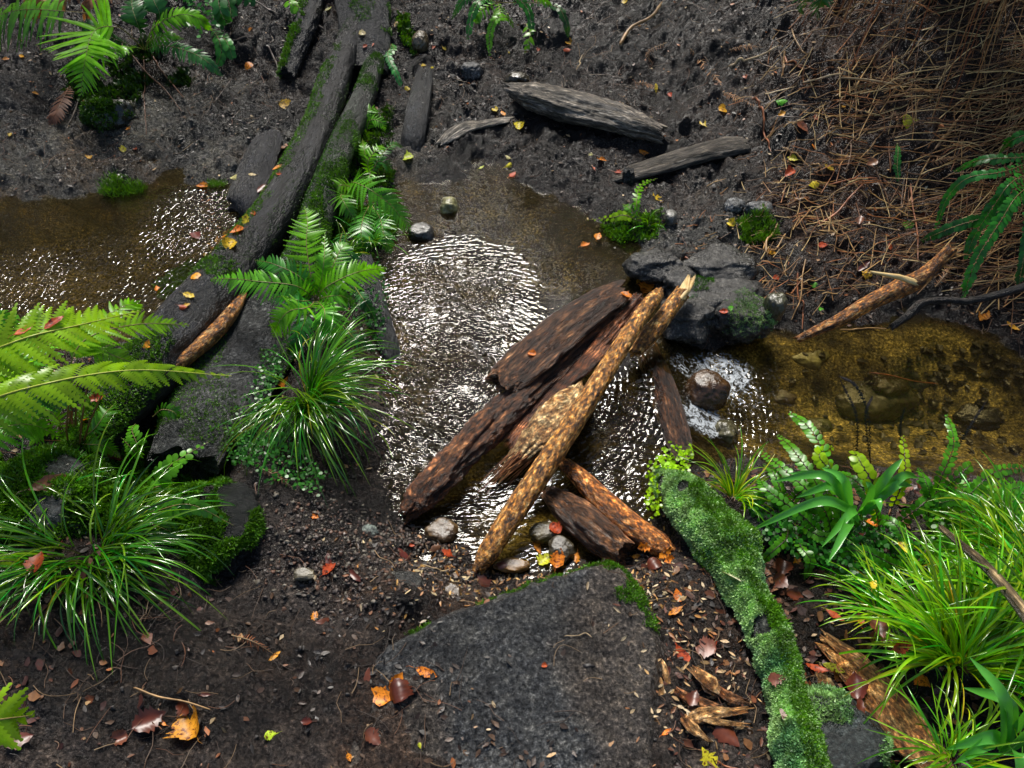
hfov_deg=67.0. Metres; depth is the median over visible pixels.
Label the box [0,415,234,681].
grass tussock
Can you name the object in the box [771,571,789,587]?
fallen leaf
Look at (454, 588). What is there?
cobble
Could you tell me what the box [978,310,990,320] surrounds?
fallen leaf
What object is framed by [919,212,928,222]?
fallen leaf
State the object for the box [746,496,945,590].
creeping leaves
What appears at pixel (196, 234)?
fallen leaf
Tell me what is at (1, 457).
moss mat
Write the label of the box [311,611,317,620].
fallen leaf
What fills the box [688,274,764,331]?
boulder
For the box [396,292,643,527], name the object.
bark log
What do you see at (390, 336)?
leaning plank
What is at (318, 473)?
creeping leaves
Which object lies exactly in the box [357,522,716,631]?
bark crumbs
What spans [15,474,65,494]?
fallen leaf
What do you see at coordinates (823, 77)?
dead stalk
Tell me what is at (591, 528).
knotty log
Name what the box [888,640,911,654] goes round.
fallen leaf
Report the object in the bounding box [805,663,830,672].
fallen leaf
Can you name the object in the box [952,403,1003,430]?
sunken stone
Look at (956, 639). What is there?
grass tussock
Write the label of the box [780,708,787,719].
fallen leaf
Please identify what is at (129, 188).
moss patch
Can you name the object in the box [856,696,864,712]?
fallen leaf
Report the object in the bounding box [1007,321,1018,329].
fallen leaf
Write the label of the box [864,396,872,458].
fertile frond
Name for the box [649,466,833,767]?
mossy foreground log
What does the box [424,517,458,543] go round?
cobble
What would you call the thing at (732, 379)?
stream water
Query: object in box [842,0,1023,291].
straw thatch
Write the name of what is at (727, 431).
sunken stone
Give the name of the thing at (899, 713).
rotten log
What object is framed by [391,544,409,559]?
fallen leaf
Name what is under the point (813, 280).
dead stalk
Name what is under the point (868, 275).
fallen leaf
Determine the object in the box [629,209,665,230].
grass tuft
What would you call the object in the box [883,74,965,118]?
dead stalk
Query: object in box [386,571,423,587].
cobble
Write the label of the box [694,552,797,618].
leaf scraps
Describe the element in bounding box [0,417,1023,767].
leaf crumbs
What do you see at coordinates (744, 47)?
dead frond
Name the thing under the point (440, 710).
leaf crumbs
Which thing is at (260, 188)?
fallen leaf
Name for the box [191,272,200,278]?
fallen leaf
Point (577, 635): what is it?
dead stalk
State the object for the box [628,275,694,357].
forked stick
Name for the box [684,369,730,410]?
stone
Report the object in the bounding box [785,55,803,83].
dead stalk
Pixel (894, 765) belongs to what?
moss mat
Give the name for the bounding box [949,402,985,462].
fertile frond
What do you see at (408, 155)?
fallen leaf
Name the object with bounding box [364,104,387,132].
feathery fern
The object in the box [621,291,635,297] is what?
fallen leaf
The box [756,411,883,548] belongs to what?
button fern
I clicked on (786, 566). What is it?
fallen leaf
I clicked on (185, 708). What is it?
fallen leaf
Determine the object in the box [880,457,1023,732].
grass tussock
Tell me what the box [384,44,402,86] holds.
fern
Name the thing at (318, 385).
grass tussock
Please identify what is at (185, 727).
fallen leaf
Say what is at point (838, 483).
broad leaved grass
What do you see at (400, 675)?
fallen leaf
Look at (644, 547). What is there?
fallen leaf
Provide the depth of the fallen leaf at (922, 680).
1.62 m
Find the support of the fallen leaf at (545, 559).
on the stream water
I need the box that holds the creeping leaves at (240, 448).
[225,344,283,465]
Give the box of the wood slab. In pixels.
[227,129,284,215]
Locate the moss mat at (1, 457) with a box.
[0,451,4,462]
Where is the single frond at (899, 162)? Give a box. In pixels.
[892,144,901,180]
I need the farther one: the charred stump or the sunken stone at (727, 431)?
the charred stump
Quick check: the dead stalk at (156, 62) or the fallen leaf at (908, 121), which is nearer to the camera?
the fallen leaf at (908, 121)
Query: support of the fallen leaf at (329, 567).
on the ground at (524, 232)
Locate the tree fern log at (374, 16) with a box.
[335,0,392,75]
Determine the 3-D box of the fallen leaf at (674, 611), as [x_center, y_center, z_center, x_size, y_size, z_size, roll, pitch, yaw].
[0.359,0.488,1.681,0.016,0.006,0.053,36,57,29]
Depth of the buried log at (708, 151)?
2.98 m
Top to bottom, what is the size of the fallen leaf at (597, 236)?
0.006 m
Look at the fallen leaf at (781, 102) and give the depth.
3.02 m
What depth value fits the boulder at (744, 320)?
2.47 m
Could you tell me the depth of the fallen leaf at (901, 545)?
1.69 m
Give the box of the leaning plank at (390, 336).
[357,254,400,366]
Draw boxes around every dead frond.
[231,633,272,653]
[259,467,292,489]
[635,81,659,92]
[645,42,666,64]
[690,49,720,84]
[722,91,756,106]
[730,45,761,50]
[854,109,899,123]
[933,156,953,166]
[934,263,952,286]
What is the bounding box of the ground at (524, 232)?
[0,0,1023,767]
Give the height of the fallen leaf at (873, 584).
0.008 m
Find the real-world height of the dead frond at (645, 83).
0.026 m
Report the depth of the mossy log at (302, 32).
3.45 m
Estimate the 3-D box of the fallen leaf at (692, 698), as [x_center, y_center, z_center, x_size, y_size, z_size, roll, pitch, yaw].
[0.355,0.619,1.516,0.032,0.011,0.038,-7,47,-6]
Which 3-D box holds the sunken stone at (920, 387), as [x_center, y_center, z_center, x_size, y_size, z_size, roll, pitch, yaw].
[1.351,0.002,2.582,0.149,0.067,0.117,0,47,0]
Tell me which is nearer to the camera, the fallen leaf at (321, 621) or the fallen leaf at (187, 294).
the fallen leaf at (321, 621)
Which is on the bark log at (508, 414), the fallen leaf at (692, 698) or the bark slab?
the bark slab
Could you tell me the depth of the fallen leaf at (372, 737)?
1.49 m
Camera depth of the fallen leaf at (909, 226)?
2.79 m
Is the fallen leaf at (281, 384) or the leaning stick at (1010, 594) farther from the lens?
the fallen leaf at (281, 384)
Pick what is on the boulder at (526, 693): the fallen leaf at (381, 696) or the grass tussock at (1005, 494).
the fallen leaf at (381, 696)
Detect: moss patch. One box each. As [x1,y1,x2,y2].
[96,169,147,200]
[204,177,227,189]
[395,10,418,55]
[732,204,782,244]
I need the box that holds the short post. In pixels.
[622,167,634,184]
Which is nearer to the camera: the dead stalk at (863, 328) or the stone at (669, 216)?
the dead stalk at (863, 328)
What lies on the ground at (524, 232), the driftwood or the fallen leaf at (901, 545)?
the driftwood
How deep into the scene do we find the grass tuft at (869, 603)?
1.64 m
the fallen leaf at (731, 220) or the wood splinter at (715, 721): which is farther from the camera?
the fallen leaf at (731, 220)
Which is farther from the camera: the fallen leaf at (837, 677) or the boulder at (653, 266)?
the boulder at (653, 266)
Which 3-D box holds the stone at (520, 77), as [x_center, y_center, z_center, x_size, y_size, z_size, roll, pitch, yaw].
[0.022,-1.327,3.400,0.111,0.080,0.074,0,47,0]
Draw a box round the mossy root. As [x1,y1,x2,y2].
[269,50,384,297]
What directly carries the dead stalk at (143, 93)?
on the ground at (524, 232)
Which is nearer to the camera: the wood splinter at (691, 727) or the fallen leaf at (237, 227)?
the wood splinter at (691, 727)
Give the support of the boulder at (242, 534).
on the ground at (524, 232)
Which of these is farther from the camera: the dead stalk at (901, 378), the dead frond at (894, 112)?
the dead frond at (894, 112)
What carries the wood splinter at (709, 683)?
on the ground at (524, 232)
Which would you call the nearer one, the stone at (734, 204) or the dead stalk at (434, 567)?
the dead stalk at (434, 567)
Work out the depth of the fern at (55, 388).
1.55 m
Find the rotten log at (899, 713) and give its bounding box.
[814,629,952,767]
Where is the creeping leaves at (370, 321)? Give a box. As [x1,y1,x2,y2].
[326,251,389,354]
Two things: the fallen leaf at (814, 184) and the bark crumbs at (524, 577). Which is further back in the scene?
the fallen leaf at (814, 184)
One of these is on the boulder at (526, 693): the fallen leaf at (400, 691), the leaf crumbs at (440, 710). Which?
the fallen leaf at (400, 691)
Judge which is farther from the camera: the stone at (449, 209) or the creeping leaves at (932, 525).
the stone at (449, 209)
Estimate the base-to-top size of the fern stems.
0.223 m
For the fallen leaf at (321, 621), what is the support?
on the ground at (524, 232)
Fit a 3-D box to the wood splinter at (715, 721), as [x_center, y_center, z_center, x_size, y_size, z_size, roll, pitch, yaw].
[0.394,0.652,1.508,0.156,0.029,0.040,18,49,16]
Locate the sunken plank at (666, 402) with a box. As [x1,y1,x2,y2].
[637,342,692,464]
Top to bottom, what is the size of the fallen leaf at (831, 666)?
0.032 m
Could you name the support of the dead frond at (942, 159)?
on the ground at (524, 232)
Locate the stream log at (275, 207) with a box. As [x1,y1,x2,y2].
[55,16,358,457]
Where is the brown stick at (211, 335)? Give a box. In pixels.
[176,292,246,370]
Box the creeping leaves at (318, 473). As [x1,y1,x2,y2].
[238,429,330,496]
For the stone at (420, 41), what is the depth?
3.50 m
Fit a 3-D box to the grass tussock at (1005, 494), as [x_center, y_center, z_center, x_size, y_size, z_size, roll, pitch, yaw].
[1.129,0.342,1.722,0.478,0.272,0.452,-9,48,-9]
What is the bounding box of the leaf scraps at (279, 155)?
[277,143,287,162]
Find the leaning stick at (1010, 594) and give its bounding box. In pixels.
[937,524,1023,622]
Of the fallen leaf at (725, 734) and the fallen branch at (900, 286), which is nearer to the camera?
the fallen leaf at (725, 734)
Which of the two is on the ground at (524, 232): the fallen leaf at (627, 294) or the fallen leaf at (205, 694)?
the fallen leaf at (205, 694)
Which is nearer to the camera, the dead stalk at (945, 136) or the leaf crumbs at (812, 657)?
the leaf crumbs at (812, 657)
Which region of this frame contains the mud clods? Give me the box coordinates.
[1,0,1018,767]
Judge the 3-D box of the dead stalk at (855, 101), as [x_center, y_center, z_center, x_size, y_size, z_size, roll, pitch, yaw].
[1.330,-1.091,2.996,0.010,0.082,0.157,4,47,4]
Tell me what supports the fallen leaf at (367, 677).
on the ground at (524, 232)
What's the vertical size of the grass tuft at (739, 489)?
0.170 m
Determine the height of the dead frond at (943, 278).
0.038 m
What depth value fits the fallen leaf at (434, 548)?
1.92 m
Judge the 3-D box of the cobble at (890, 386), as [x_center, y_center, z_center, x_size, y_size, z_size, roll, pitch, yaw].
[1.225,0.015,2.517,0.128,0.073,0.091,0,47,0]
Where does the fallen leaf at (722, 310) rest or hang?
on the boulder at (744, 320)
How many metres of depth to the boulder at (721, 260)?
2.60 m
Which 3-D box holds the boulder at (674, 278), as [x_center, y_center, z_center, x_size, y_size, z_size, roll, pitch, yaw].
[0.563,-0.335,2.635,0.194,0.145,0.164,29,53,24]
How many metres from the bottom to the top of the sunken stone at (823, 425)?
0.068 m
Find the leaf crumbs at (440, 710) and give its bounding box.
[0,0,1023,767]
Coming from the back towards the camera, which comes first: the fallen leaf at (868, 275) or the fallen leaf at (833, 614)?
the fallen leaf at (868, 275)
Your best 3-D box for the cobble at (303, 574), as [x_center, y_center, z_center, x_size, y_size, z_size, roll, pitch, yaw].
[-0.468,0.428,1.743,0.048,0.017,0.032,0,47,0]
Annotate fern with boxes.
[0,0,222,96]
[0,297,230,456]
[0,555,23,601]
[0,682,34,749]
[19,400,119,457]
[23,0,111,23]
[46,85,73,124]
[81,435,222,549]
[121,423,146,458]
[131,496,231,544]
[147,442,207,490]
[152,402,181,419]
[210,28,236,66]
[210,206,386,360]
[212,0,255,26]
[284,0,299,15]
[323,222,375,275]
[326,168,412,254]
[330,231,376,371]
[333,203,409,262]
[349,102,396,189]
[357,139,402,186]
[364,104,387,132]
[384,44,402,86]
[451,0,569,55]
[739,463,836,578]
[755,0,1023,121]
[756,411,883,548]
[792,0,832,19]
[805,435,962,534]
[820,514,956,591]
[916,414,1023,530]
[921,130,1023,297]
[930,481,1023,575]
[952,548,1023,618]
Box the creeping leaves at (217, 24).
[176,0,227,37]
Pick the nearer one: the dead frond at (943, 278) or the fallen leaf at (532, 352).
the fallen leaf at (532, 352)
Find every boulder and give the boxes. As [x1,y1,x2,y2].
[0,442,120,546]
[78,96,138,132]
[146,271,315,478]
[175,476,267,586]
[349,558,664,767]
[622,248,682,283]
[654,265,697,298]
[660,297,714,343]
[682,243,758,279]
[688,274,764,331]
[713,287,773,344]
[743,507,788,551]
[804,681,893,767]
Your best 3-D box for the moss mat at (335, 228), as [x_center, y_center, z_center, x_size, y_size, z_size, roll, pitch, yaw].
[-0.546,-0.587,2.808,0.278,0.143,0.454,0,47,0]
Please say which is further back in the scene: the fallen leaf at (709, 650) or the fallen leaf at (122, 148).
the fallen leaf at (122, 148)
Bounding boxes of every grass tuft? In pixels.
[0,443,133,545]
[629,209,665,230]
[674,428,787,527]
[795,538,967,698]
[857,672,1023,767]
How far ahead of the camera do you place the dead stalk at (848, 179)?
2.85 m
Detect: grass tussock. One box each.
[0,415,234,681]
[202,296,413,506]
[817,507,1023,752]
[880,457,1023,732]
[884,452,1023,610]
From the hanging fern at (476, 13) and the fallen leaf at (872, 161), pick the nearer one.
the fallen leaf at (872, 161)
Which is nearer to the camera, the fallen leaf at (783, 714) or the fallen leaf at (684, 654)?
the fallen leaf at (783, 714)
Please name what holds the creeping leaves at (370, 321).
on the leaning plank at (390, 336)
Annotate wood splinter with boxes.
[658,677,664,695]
[662,659,670,683]
[674,686,724,708]
[678,697,751,727]
[680,714,712,742]
[686,665,727,703]
[687,706,753,723]
[719,687,752,704]
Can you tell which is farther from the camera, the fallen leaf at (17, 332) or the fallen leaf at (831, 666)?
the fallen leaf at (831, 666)
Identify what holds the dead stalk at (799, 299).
on the ground at (524, 232)
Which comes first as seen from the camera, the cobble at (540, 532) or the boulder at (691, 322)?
the cobble at (540, 532)
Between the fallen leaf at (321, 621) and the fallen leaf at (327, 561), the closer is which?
the fallen leaf at (321, 621)
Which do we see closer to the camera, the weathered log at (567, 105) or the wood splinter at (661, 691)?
the wood splinter at (661, 691)
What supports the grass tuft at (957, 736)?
on the ground at (524, 232)
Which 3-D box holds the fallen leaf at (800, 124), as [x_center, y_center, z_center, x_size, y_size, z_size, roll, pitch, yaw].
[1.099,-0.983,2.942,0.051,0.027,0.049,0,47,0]
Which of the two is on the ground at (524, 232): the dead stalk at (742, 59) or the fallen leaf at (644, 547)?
the dead stalk at (742, 59)
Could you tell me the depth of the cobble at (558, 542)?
1.91 m
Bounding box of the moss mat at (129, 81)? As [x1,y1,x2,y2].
[60,33,194,103]
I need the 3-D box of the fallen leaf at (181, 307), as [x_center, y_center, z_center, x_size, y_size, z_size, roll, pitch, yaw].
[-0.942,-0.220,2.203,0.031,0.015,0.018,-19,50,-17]
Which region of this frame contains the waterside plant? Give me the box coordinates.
[589,178,656,222]
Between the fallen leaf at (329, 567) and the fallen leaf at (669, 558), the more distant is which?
the fallen leaf at (669, 558)
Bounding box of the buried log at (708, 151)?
[607,136,750,182]
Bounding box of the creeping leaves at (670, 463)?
[644,441,693,518]
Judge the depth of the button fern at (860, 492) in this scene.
1.83 m
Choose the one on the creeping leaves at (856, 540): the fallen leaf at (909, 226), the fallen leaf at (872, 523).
the fallen leaf at (872, 523)
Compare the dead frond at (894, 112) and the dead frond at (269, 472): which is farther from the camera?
the dead frond at (894, 112)
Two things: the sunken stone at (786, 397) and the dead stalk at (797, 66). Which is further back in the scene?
the dead stalk at (797, 66)
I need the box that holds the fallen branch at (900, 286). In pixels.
[794,243,957,342]
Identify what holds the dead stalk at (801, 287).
on the ground at (524, 232)
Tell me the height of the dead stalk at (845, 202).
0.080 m
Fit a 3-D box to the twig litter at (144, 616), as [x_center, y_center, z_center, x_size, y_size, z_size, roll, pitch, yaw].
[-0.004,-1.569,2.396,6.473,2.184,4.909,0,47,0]
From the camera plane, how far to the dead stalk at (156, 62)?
3.45 m
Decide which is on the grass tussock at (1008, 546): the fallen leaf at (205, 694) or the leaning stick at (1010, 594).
the leaning stick at (1010, 594)
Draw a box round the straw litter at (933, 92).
[675,0,1023,339]
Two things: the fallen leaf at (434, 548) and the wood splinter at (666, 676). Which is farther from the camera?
the fallen leaf at (434, 548)
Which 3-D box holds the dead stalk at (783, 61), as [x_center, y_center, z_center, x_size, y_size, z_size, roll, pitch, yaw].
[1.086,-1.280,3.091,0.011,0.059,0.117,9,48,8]
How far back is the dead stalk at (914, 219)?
2.79 m
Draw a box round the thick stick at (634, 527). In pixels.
[559,458,675,556]
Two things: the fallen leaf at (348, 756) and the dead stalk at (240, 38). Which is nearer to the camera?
the fallen leaf at (348, 756)
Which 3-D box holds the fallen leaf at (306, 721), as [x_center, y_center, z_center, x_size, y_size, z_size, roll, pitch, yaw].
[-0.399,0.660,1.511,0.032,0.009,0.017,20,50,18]
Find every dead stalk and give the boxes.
[67,85,86,127]
[132,55,180,109]
[135,687,209,709]
[143,56,146,134]
[151,55,183,97]
[199,79,230,124]
[221,36,251,45]
[256,1,277,13]
[268,46,277,69]
[422,564,449,571]
[565,633,590,636]
[619,2,661,44]
[717,760,734,767]
[729,45,778,66]
[751,97,770,151]
[765,223,777,252]
[770,233,785,250]
[781,50,784,76]
[782,147,824,176]
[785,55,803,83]
[786,273,841,285]
[791,28,806,57]
[791,259,805,319]
[796,273,803,328]
[803,73,845,82]
[814,578,903,594]
[819,177,877,185]
[820,184,862,224]
[840,77,896,84]
[840,327,885,329]
[854,83,856,119]
[869,372,937,383]
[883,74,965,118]
[904,156,930,212]
[910,183,918,258]
[934,112,963,149]
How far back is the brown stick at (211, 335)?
2.23 m
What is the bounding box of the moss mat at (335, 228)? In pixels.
[327,186,400,257]
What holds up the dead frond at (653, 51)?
on the ground at (524, 232)
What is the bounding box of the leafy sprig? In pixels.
[522,23,535,53]
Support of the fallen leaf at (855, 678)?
on the rotten log at (899, 713)
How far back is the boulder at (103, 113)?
3.20 m
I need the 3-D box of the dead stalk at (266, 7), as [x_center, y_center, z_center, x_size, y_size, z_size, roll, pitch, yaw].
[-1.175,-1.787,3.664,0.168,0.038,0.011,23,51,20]
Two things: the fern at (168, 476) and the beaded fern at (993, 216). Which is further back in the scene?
the beaded fern at (993, 216)
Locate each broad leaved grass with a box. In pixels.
[756,468,860,561]
[822,458,917,546]
[946,657,1023,767]
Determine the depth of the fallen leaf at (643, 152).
3.06 m
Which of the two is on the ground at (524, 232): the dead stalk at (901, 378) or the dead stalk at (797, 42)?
the dead stalk at (797, 42)
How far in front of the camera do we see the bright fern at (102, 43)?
3.21 m
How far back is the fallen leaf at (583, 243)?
2.79 m
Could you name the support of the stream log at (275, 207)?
on the rock at (247, 338)
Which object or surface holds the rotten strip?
on the ground at (524, 232)
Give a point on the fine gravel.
(336, 590)
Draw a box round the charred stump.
[401,65,432,151]
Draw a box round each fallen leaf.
[7,732,33,749]
[10,323,34,335]
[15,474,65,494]
[22,551,43,578]
[38,316,63,332]
[89,393,106,401]
[106,452,121,460]
[110,729,127,745]
[119,145,125,151]
[125,705,165,732]
[143,339,149,348]
[164,705,200,742]
[175,701,190,719]
[176,304,186,309]
[183,291,194,297]
[189,231,200,238]
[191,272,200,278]
[196,182,207,186]
[198,692,210,696]
[221,237,236,248]
[229,224,245,232]
[241,213,248,223]
[245,62,252,69]
[257,184,266,192]
[264,731,280,739]
[268,651,279,660]
[278,376,287,386]
[279,98,290,107]
[300,716,315,724]
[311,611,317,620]
[316,617,328,623]
[319,563,335,577]
[325,553,331,563]
[346,566,360,581]
[346,752,351,760]
[358,28,365,34]
[363,668,370,680]
[364,727,380,744]
[371,686,389,705]
[388,672,402,689]
[389,675,413,702]
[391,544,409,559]
[403,149,413,159]
[411,666,436,677]
[429,544,442,551]
[441,549,456,557]
[471,568,491,586]
[496,561,507,568]
[514,120,523,128]
[528,349,535,354]
[532,542,542,557]
[536,553,549,564]
[549,521,561,533]
[549,548,564,569]
[573,549,579,562]
[581,241,589,245]
[594,233,600,239]
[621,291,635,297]
[638,282,653,295]
[638,542,653,551]
[639,149,647,154]
[645,555,661,569]
[658,548,671,558]
[659,728,670,736]
[664,555,673,563]
[668,603,685,614]
[673,588,681,601]
[673,639,690,661]
[685,690,699,706]
[695,635,719,658]
[699,747,718,767]
[712,726,739,746]
[719,104,726,111]
[719,308,727,312]
[726,217,735,225]
[763,672,784,686]
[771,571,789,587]
[775,558,792,573]
[776,99,786,105]
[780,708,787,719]
[781,587,802,599]
[785,164,796,175]
[787,154,797,160]
[793,551,800,563]
[795,119,807,131]
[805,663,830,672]
[809,181,818,188]
[818,242,827,247]
[820,662,844,672]
[823,606,843,620]
[834,672,843,681]
[845,671,868,699]
[855,215,864,223]
[856,261,869,271]
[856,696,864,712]
[862,270,871,278]
[865,519,879,526]
[866,157,877,165]
[869,580,876,588]
[869,616,888,637]
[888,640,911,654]
[896,539,907,552]
[902,114,918,128]
[903,220,913,228]
[914,674,930,686]
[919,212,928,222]
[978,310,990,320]
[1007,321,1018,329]
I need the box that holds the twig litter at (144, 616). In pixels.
[0,0,1023,767]
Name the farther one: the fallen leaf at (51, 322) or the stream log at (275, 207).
the stream log at (275, 207)
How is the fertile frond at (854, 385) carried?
on the ground at (524, 232)
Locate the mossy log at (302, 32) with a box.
[276,0,324,78]
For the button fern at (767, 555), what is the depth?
1.82 m
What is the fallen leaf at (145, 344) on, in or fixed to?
on the stream log at (275, 207)
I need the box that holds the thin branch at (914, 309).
[886,283,1023,330]
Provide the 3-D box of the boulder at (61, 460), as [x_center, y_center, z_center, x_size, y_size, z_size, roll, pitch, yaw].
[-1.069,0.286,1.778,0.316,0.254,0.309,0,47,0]
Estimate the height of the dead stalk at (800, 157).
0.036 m
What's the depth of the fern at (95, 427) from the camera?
1.87 m
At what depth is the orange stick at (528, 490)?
2.00 m
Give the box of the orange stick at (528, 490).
[472,287,663,574]
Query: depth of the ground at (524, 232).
2.71 m
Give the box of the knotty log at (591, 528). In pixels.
[540,487,637,565]
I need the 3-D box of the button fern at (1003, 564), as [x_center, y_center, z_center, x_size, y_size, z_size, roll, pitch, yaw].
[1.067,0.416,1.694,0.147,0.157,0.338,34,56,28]
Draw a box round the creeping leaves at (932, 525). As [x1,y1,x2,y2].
[919,477,1023,579]
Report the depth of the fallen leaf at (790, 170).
2.84 m
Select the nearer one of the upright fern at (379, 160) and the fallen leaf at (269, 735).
the fallen leaf at (269, 735)
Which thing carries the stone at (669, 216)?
on the ground at (524, 232)
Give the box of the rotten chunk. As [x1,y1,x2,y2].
[478,380,583,493]
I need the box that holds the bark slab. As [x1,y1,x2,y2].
[484,280,628,393]
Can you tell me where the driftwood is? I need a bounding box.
[435,116,514,145]
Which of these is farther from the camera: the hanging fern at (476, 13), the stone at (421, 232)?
the hanging fern at (476, 13)
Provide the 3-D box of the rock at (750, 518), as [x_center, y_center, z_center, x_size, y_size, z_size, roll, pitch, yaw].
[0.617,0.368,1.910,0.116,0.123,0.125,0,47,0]
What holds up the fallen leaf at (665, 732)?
on the ground at (524, 232)
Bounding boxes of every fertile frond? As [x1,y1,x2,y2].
[839,376,871,462]
[840,380,858,454]
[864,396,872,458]
[898,407,904,454]
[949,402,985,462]
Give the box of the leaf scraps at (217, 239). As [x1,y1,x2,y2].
[203,225,232,256]
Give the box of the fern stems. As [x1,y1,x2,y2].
[8,354,101,447]
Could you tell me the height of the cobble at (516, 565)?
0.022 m
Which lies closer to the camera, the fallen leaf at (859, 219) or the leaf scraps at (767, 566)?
the leaf scraps at (767, 566)
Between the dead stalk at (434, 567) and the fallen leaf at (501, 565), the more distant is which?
the fallen leaf at (501, 565)
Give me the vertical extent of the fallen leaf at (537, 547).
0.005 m
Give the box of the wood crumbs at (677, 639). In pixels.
[608,557,766,767]
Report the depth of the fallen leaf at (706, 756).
1.45 m
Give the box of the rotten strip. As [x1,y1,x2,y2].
[813,662,834,685]
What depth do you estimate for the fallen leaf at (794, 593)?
1.78 m
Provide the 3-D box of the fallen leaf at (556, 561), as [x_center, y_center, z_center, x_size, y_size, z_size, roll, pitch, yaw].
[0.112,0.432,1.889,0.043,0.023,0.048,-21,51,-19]
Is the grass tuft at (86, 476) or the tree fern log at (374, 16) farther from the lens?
the tree fern log at (374, 16)
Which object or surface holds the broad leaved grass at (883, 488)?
on the ground at (524, 232)
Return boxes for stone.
[408,222,434,243]
[411,30,428,53]
[440,196,457,221]
[459,62,482,79]
[504,72,529,82]
[662,209,677,225]
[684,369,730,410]
[709,419,738,447]
[724,197,745,212]
[744,201,772,215]
[763,292,787,326]
[774,390,796,404]
[797,418,832,431]
[835,376,919,422]
[908,382,930,391]
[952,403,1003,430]
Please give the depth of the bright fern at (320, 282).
2.25 m
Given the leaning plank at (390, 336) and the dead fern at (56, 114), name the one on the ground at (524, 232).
the dead fern at (56, 114)
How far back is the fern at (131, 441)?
1.90 m
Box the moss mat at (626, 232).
[599,205,664,247]
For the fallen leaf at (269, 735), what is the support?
on the ground at (524, 232)
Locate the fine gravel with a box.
[250,486,504,628]
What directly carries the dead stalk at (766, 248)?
on the ground at (524, 232)
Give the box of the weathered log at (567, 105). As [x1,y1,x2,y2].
[503,82,668,143]
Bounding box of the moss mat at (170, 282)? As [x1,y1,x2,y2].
[152,244,216,299]
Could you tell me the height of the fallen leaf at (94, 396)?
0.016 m
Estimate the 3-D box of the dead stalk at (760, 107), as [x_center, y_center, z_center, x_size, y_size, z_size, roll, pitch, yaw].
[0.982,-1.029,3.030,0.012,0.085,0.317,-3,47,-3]
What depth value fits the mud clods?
2.54 m
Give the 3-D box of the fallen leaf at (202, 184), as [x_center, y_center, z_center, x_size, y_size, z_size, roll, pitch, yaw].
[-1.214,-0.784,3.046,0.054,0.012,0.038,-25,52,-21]
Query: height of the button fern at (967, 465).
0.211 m
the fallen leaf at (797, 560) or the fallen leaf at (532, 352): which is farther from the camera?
the fallen leaf at (532, 352)
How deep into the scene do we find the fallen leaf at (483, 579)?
1.85 m
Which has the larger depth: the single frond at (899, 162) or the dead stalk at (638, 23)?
the dead stalk at (638, 23)
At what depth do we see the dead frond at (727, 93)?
3.12 m
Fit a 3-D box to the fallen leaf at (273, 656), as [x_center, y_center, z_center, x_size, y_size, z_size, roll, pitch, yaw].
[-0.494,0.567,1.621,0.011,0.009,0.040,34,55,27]
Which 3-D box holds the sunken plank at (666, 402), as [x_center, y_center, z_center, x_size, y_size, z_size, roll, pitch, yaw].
[0.455,0.034,2.301,0.093,0.054,0.538,-4,47,-4]
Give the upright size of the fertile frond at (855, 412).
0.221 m
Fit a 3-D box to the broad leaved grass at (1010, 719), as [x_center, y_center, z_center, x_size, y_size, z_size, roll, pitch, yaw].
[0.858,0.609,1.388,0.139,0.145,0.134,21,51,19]
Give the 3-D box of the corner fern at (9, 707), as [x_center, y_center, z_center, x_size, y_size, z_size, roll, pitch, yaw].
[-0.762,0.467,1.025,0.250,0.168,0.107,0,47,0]
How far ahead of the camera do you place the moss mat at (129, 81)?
3.40 m
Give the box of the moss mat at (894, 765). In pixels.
[883,759,899,767]
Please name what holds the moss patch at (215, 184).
on the ground at (524, 232)
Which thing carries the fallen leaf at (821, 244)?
on the ground at (524, 232)
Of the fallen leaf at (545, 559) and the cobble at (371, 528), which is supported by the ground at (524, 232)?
the cobble at (371, 528)
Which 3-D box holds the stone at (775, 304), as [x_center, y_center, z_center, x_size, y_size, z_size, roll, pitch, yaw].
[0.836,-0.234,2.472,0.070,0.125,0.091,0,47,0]
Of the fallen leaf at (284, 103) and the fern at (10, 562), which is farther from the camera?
the fallen leaf at (284, 103)
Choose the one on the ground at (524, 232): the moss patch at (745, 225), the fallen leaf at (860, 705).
the moss patch at (745, 225)
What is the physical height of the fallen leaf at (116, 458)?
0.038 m
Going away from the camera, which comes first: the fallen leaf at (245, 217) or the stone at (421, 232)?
the fallen leaf at (245, 217)
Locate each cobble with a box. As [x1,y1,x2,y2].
[294,567,314,580]
[362,524,378,534]
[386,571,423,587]
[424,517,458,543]
[444,582,461,597]
[493,557,529,572]
[529,521,558,544]
[548,535,574,564]
[868,376,909,396]
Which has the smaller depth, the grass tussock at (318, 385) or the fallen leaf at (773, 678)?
the fallen leaf at (773, 678)

